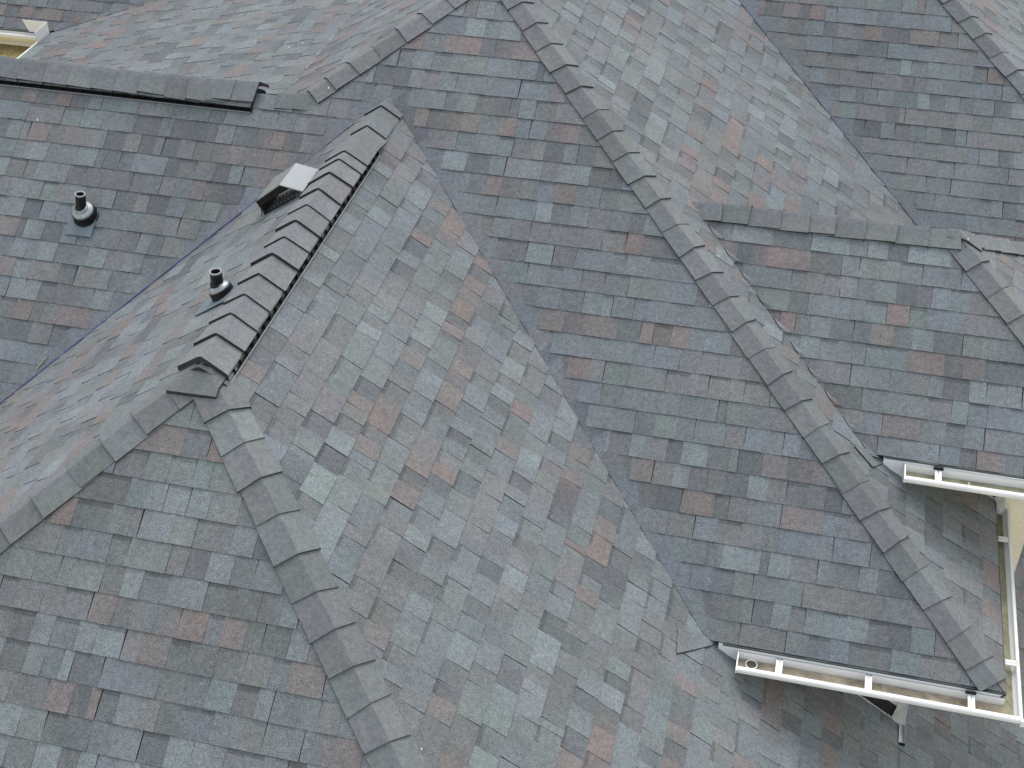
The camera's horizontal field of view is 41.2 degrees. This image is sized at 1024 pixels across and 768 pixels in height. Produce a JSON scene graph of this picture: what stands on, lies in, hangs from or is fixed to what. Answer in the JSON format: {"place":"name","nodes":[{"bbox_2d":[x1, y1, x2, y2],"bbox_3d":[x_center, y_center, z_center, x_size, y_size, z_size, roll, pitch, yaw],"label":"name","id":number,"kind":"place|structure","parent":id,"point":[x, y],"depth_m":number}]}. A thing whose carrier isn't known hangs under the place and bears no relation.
{"place":"outdoors","nodes":[
{"label":"outdoors","id":0,"kind":"place"},
{"bbox_2d":[0,44,28,56],"bbox_3d":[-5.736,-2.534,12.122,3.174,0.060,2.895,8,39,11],"label":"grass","id":1,"kind":"structure","parent":0,"point":[10,50],"depth_m":12.98},
{"bbox_2d":[0,44,29,57],"bbox_3d":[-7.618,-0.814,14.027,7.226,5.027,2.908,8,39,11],"label":"terrain","id":2,"kind":"structure","parent":0,"point":[16,53],"depth_m":12.96},
{"bbox_2d":[0,0,1023,767],"bbox_3d":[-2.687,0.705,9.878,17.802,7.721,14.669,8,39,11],"label":"house","id":3,"kind":"structure","parent":0,"point":[438,384],"depth_m":8.05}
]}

